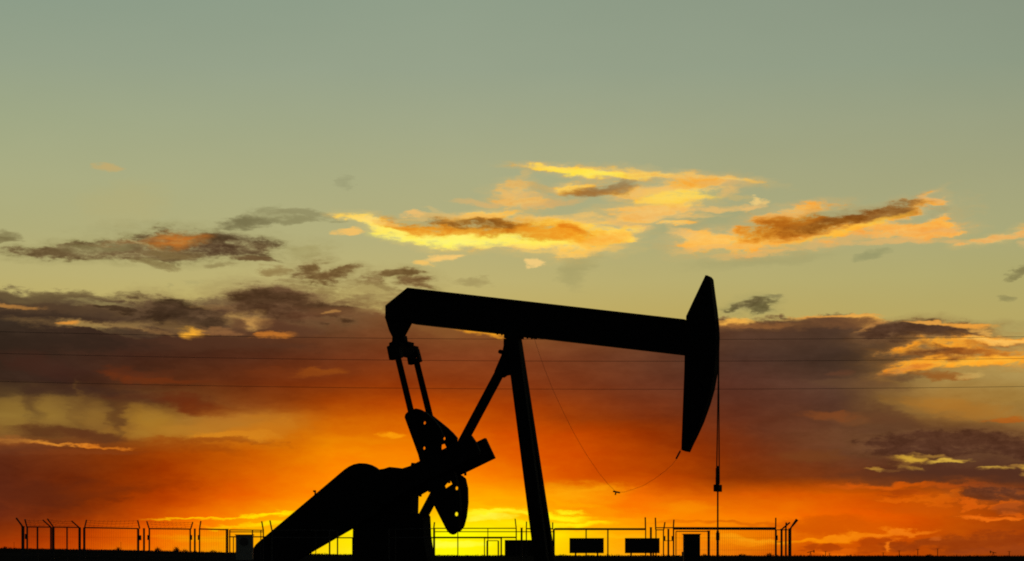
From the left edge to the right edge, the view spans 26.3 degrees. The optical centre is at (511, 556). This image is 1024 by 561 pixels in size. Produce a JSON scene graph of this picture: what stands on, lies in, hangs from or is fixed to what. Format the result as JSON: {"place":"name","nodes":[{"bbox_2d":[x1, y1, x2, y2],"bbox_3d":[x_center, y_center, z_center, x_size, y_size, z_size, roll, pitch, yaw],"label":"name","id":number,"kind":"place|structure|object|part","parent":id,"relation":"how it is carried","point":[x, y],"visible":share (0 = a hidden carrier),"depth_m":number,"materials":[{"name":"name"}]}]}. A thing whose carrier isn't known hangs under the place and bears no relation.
{"place":"outdoors","nodes":[
{"label":"outdoors","id":0,"kind":"place"},
{"bbox_2d":[0,331,976,339],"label":"power line","id":1,"kind":"object","parent":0,"point":[432,338],"visible":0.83,"depth_m":139.99,"materials":[{"name":"black metal"}]},
{"bbox_2d":[0,547,1023,560],"bbox_3d":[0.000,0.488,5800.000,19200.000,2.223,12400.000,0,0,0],"label":"ground","id":2,"kind":"structure","parent":0,"point":[15,555],"depth_m":141.97,"materials":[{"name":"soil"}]},
{"bbox_2d":[16,518,24,560],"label":"fence post","id":3,"kind":"object","parent":2,"relation":"on","point":[22,543],"visible":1,"depth_m":50.55,"materials":[{"name":"black metal"}]},
{"bbox_2d":[24,519,51,560],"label":"fence section","id":4,"kind":"object","parent":2,"relation":"on","point":[35,526],"visible":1,"depth_m":50.84,"materials":[{"name":"black metal"}]},
{"bbox_2d":[47,518,80,560],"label":"fence section","id":5,"kind":"object","parent":2,"relation":"on","point":[53,543],"visible":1,"depth_m":51.43,"materials":[{"name":"black metal"}]},
{"bbox_2d":[83,520,140,560],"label":"fence section","id":6,"kind":"object","parent":2,"relation":"on","point":[127,537],"visible":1,"depth_m":52.32,"materials":[{"name":"black metal"}]},
{"bbox_2d":[143,528,144,560],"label":"fence post","id":7,"kind":"object","parent":2,"relation":"on","point":[143,544],"visible":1,"depth_m":52.95,"materials":[{"name":"black metal"}]},
{"bbox_2d":[146,521,192,560],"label":"fence section","id":8,"kind":"object","parent":2,"relation":"on","point":[189,539],"visible":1,"depth_m":53.39,"materials":[{"name":"black metal"}]},
{"bbox_2d":[194,529,195,560],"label":"fence post","id":9,"kind":"object","parent":2,"relation":"on","point":[194,544],"visible":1,"depth_m":53.95,"materials":[{"name":"black metal"}]},
{"bbox_2d":[198,521,225,560],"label":"fence section","id":10,"kind":"object","parent":2,"relation":"on","point":[206,529],"visible":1,"depth_m":54.20,"materials":[{"name":"black metal"}]},
{"bbox_2d":[226,529,227,560],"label":"fence post","id":11,"kind":"object","parent":2,"relation":"on","point":[226,544],"visible":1,"depth_m":54.58,"materials":[{"name":"black metal"}]},
{"bbox_2d":[235,534,253,560],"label":"control box","id":12,"kind":"object","parent":2,"relation":"on","point":[244,547],"visible":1,"depth_m":49.39,"materials":[{"name":"grey paint"}]},
{"bbox_2d":[229,521,271,560],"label":"fence section","id":13,"kind":"object","parent":2,"relation":"on","point":[260,531],"visible":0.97,"depth_m":55.17,"materials":[{"name":"black metal"}]},
{"bbox_2d":[269,520,352,560],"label":"fence section","id":14,"kind":"object","parent":2,"relation":"on","point":[315,537],"visible":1,"depth_m":55.23,"materials":[{"name":"black metal"}]},
{"bbox_2d":[310,538,352,560],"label":"fence section","id":15,"kind":"object","parent":2,"relation":"on","point":[352,551],"visible":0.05,"depth_m":74.98,"materials":[{"name":"black metal"}]},
{"bbox_2d":[389,522,434,560],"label":"fence section","id":16,"kind":"object","parent":2,"relation":"on","point":[395,537],"visible":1,"depth_m":54.67,"materials":[{"name":"black metal"}]},
{"bbox_2d":[434,519,525,560],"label":"fence section","id":17,"kind":"object","parent":2,"relation":"on","point":[487,531],"visible":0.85,"depth_m":65.99,"materials":[{"name":"black metal"}]},
{"bbox_2d":[253,275,719,560],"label":"pumpjack","id":18,"kind":"object","parent":2,"relation":"on","point":[370,505],"visible":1,"depth_m":60.18,"materials":[{"name":"paint"}]},
{"bbox_2d":[534,339,680,494],"bbox_3d":[2.556,-3.793,59.017,4.146,4.292,0.106,0,0,20],"label":"slack cable","id":19,"kind":"object","parent":18,"relation":"hanging from","point":[588,457],"visible":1,"depth_m":59.00,"materials":[{"name":"metal"}]},
{"bbox_2d":[713,320,721,530],"bbox_3d":[5.463,-3.334,58.108,0.130,5.910,0.420,0,0,20],"label":"polished rod bridle","id":20,"kind":"object","parent":18,"relation":"hanging from","point":[717,487],"visible":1,"depth_m":58.07,"materials":[{"name":"metal"}]},
{"bbox_2d":[485,538,500,560],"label":"gate","id":21,"kind":"structure","parent":2,"relation":"on","point":[498,546],"depth_m":74.99,"materials":[{"name":"black metal"}]},
{"bbox_2d":[500,538,501,560],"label":"fence post","id":22,"kind":"object","parent":2,"relation":"on","point":[501,549],"depth_m":74.98,"materials":[{"name":"black metal"}]},
{"bbox_2d":[505,540,532,560],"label":"sign board","id":23,"kind":"object","parent":2,"relation":"on","point":[510,547],"visible":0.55,"depth_m":65.99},
{"bbox_2d":[521,528,522,560],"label":"fence post","id":24,"kind":"object","parent":2,"relation":"on","point":[521,544],"visible":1,"depth_m":63.98,"materials":[{"name":"black metal"}]},
{"bbox_2d":[526,522,553,560],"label":"fence section","id":25,"kind":"object","parent":2,"relation":"on","point":[529,531],"visible":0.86,"depth_m":63.98,"materials":[{"name":"black metal"}]},
{"bbox_2d":[569,538,603,560],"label":"sign board","id":26,"kind":"object","parent":2,"relation":"on","point":[586,545],"visible":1,"depth_m":53.99,"materials":[{"name":"black"}]},
{"bbox_2d":[554,517,645,560],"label":"fence section","id":27,"kind":"object","parent":2,"relation":"on","point":[586,529],"visible":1,"depth_m":54.18,"materials":[{"name":"black metal"}]},
{"bbox_2d":[625,538,659,560],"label":"sign board","id":28,"kind":"object","parent":2,"relation":"on","point":[642,545],"visible":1,"depth_m":53.99,"materials":[{"name":"black"}]},
{"bbox_2d":[650,527,651,560],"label":"fence post","id":29,"kind":"object","parent":2,"relation":"on","point":[650,537],"visible":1,"depth_m":54.58,"materials":[{"name":"black metal"}]},
{"bbox_2d":[655,518,672,560],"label":"fence section","id":30,"kind":"object","parent":2,"relation":"on","point":[664,527],"visible":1,"depth_m":54.19,"materials":[{"name":"black metal"}]},
{"bbox_2d":[667,529,668,560],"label":"fence post","id":31,"kind":"object","parent":2,"relation":"on","point":[667,545],"visible":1,"depth_m":54.38,"materials":[{"name":"black metal"}]},
{"bbox_2d":[675,531,706,560],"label":"gate","id":32,"kind":"structure","parent":2,"relation":"on","point":[683,531],"depth_m":54.59,"materials":[{"name":"black metal"}]},
{"bbox_2d":[682,534,700,560],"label":"electrical cabinet","id":33,"kind":"object","parent":2,"relation":"on","point":[691,547],"visible":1,"depth_m":55.01,"materials":[{"name":"metal"}]},
{"bbox_3d":[4.529,0.477,55.018,0.347,1.946,0.012,0,0,0],"label":"door","id":34,"kind":"part","parent":33,"relation":"part of","materials":[{"name":"black metal"}]},
{"bbox_2d":[707,531,709,560],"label":"fence post","id":35,"kind":"object","parent":2,"relation":"on","point":[708,545],"visible":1,"depth_m":54.48,"materials":[{"name":"black metal"}]},
{"bbox_2d":[716,531,719,560],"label":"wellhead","id":36,"kind":"object","parent":2,"relation":"on","point":[717,544],"visible":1,"depth_m":58.08,"materials":[{"name":"metal"}]},
{"bbox_2d":[672,518,777,560],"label":"fence section","id":37,"kind":"object","parent":2,"relation":"on","point":[726,528],"visible":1,"depth_m":53.78,"materials":[{"name":"black metal"}]},
{"bbox_2d":[776,529,788,560],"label":"fence section","id":38,"kind":"object","parent":2,"relation":"on","point":[788,543],"visible":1,"depth_m":54.39,"materials":[{"name":"black metal"}]},
{"bbox_2d":[780,522,789,560],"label":"fence post","id":39,"kind":"object","parent":2,"relation":"on","point":[781,543],"visible":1,"depth_m":53.98,"materials":[{"name":"black metal"}]},
{"bbox_2d":[785,522,786,560],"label":"fence post","id":40,"kind":"object","parent":2,"relation":"on","point":[785,542],"visible":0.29,"depth_m":54.98,"materials":[{"name":"black metal"}]},
{"bbox_2d":[788,519,797,560],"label":"fence post","id":41,"kind":"object","parent":2,"relation":"on","point":[794,523],"visible":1,"depth_m":53.87,"materials":[{"name":"black metal"}]},
{"bbox_2d":[0,353,1023,360],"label":"power line","id":42,"kind":"object","parent":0,"point":[466,360],"visible":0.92,"depth_m":139.99,"materials":[{"name":"black metal"}]},
{"bbox_2d":[0,381,1023,388],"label":"power line","id":43,"kind":"object","parent":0,"point":[461,388],"visible":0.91,"depth_m":139.99,"materials":[{"name":"black metal"}]},
{"bbox_2d":[0,0,1023,555],"label":"sky","id":44,"kind":"structure","parent":0,"point":[277,172],"materials":[{"name":"orange"}]}
]}

